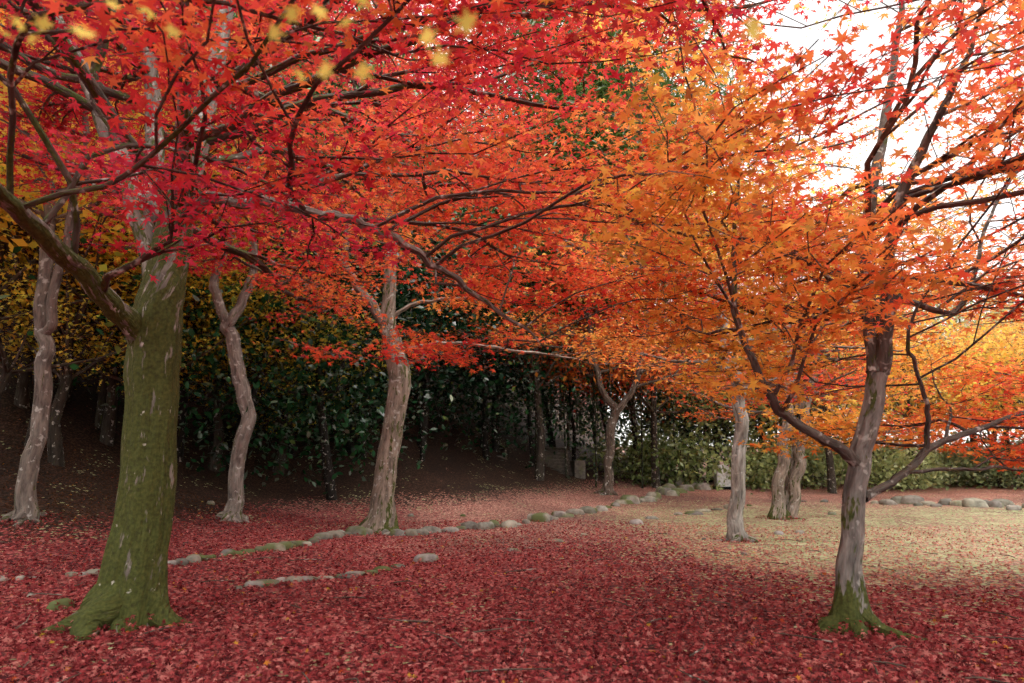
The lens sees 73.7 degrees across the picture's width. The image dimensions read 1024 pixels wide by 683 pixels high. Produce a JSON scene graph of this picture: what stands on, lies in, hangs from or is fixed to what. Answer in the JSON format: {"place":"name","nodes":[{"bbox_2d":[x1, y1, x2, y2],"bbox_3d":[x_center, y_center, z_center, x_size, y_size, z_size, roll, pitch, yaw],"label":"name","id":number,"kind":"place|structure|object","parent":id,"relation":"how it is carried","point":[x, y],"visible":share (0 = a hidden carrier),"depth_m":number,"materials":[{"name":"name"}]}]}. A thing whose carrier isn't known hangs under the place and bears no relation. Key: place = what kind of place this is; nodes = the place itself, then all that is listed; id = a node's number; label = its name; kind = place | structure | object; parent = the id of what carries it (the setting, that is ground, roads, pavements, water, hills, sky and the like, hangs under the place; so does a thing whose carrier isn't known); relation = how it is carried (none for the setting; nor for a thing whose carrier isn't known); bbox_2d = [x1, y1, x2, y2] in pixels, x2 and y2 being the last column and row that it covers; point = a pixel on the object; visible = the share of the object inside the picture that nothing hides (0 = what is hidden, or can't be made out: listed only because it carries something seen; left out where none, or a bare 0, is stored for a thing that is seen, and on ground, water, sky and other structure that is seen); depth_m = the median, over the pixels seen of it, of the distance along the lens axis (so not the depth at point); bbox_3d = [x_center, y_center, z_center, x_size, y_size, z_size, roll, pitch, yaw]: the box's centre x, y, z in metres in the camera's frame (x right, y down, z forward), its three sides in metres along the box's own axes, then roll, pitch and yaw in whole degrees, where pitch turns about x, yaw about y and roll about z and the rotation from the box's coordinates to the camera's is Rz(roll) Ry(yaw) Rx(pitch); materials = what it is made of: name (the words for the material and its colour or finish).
{"place":"outdoors","nodes":[
{"label":"outdoors","id":0,"kind":"place"},
{"bbox_2d":[0,12,1023,682],"bbox_3d":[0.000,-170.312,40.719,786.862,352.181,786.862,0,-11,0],"label":"ground","id":1,"kind":"structure","parent":0,"point":[454,480],"depth_m":9.97,"materials":[{"name":"red plant"}]},
{"bbox_2d":[0,0,322,526],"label":"tree","id":2,"kind":"object","parent":1,"relation":"on","point":[45,318],"depth_m":9.60,"materials":[{"name":"red plant"}]},
{"bbox_2d":[0,70,446,438],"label":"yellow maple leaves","id":3,"kind":"object","parent":1,"relation":"on","point":[71,299],"visible":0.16,"depth_m":13.22,"materials":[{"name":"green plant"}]},
{"bbox_2d":[47,1,410,522],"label":"tree","id":4,"kind":"object","parent":1,"relation":"on","point":[233,509],"depth_m":11.66,"materials":[{"name":"red plant"}]},
{"bbox_2d":[0,0,770,84],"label":"leaves","id":5,"kind":"object","parent":1,"relation":"on","point":[467,20],"visible":1,"depth_m":0.74,"materials":[{"name":"yellow plant"}]},
{"bbox_2d":[0,475,835,610],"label":"edging stones","id":6,"kind":"object","parent":1,"relation":"on","point":[668,489],"visible":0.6,"depth_m":10.87,"materials":[{"name":"grey stone"}]},
{"bbox_2d":[0,1,842,508],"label":"background trees","id":7,"kind":"object","parent":1,"relation":"on","point":[402,299],"visible":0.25,"depth_m":16.21,"materials":[{"name":"green plant"}]},
{"bbox_2d":[214,0,685,533],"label":"tree","id":8,"kind":"object","parent":1,"relation":"on","point":[381,516],"depth_m":11.78,"materials":[{"name":"red plant"}]},
{"bbox_2d":[0,0,1023,640],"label":"tree","id":9,"kind":"object","parent":1,"relation":"on","point":[104,22],"depth_m":4.98,"materials":[{"name":"red plant"}]},
{"bbox_2d":[0,0,1023,500],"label":"wood","id":10,"kind":"object","parent":1,"relation":"on","point":[106,418],"visible":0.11,"depth_m":15.15,"materials":[{"name":"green plant"}]},
{"bbox_2d":[0,0,1023,453],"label":"maple leaves","id":11,"kind":"object","parent":1,"relation":"on","point":[1000,348],"visible":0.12,"depth_m":22.04,"materials":[{"name":"orange plant"}]},
{"bbox_2d":[0,407,1023,682],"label":"fallen leaves","id":12,"kind":"object","parent":1,"relation":"on","point":[194,673],"depth_m":5.04,"materials":[{"name":"red plant"}]},
{"bbox_2d":[498,447,585,478],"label":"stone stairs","id":13,"kind":"structure","parent":1,"relation":"on","point":[576,468],"depth_m":23.23,"materials":[{"name":"grey stone"}]},
{"bbox_2d":[504,423,569,474],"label":"stair posts","id":14,"kind":"object","parent":13,"relation":"on","point":[567,448],"visible":0.39,"depth_m":25.23,"materials":[{"name":"brown wood"}]},
{"bbox_2d":[427,0,773,323],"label":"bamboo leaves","id":15,"kind":"object","parent":1,"relation":"on","point":[603,84],"visible":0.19,"depth_m":20.50,"materials":[{"name":"green plant"}]},
{"bbox_2d":[415,179,814,495],"bbox_3d":[2.819,0.211,20.311,11.708,8.954,9.756,0,-11,0],"label":"tree","id":16,"kind":"object","parent":1,"relation":"on","point":[608,481],"depth_m":19.51,"materials":[{"name":"orange plant"}]},
{"bbox_2d":[712,486,730,489],"bbox_3d":[6.986,4.875,22.522,0.718,0.180,0.700,0,-11,0],"label":"monument base","id":17,"kind":"object","parent":1,"relation":"on","point":[725,488],"visible":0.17,"depth_m":22.19,"materials":[{"name":"grey stone"}]},
{"bbox_2d":[714,464,730,486],"bbox_3d":[6.986,4.522,22.587,0.512,0.898,0.360,0,-11,0],"label":"monument","id":18,"kind":"object","parent":1,"relation":"on","point":[722,478],"visible":0.37,"depth_m":22.43,"materials":[{"name":"white stone"}]},
{"bbox_2d":[499,12,1023,543],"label":"tree","id":19,"kind":"object","parent":1,"relation":"on","point":[735,524],"depth_m":10.51,"materials":[{"name":"plant"}]},
{"bbox_2d":[529,0,1023,639],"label":"tree","id":20,"kind":"object","parent":1,"relation":"on","point":[734,171],"depth_m":4.88,"materials":[{"name":"orange plant"}]},
{"bbox_2d":[563,405,1023,493],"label":"shrub leaves","id":21,"kind":"object","parent":1,"relation":"on","point":[755,459],"visible":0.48,"depth_m":23.27,"materials":[{"name":"green plant"}]},
{"bbox_2d":[638,124,1022,519],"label":"tree","id":22,"kind":"object","parent":1,"relation":"on","point":[786,499],"depth_m":14.58,"materials":[{"name":"orange plant"}]},
{"bbox_2d":[870,495,1023,509],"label":"stone border","id":23,"kind":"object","parent":1,"relation":"on","point":[914,500],"depth_m":17.31,"materials":[{"name":"stone"}]},
{"bbox_2d":[307,0,1023,445],"label":"sky","id":24,"kind":"structure","parent":0,"point":[797,37],"materials":[{"name":"white"}]}
]}

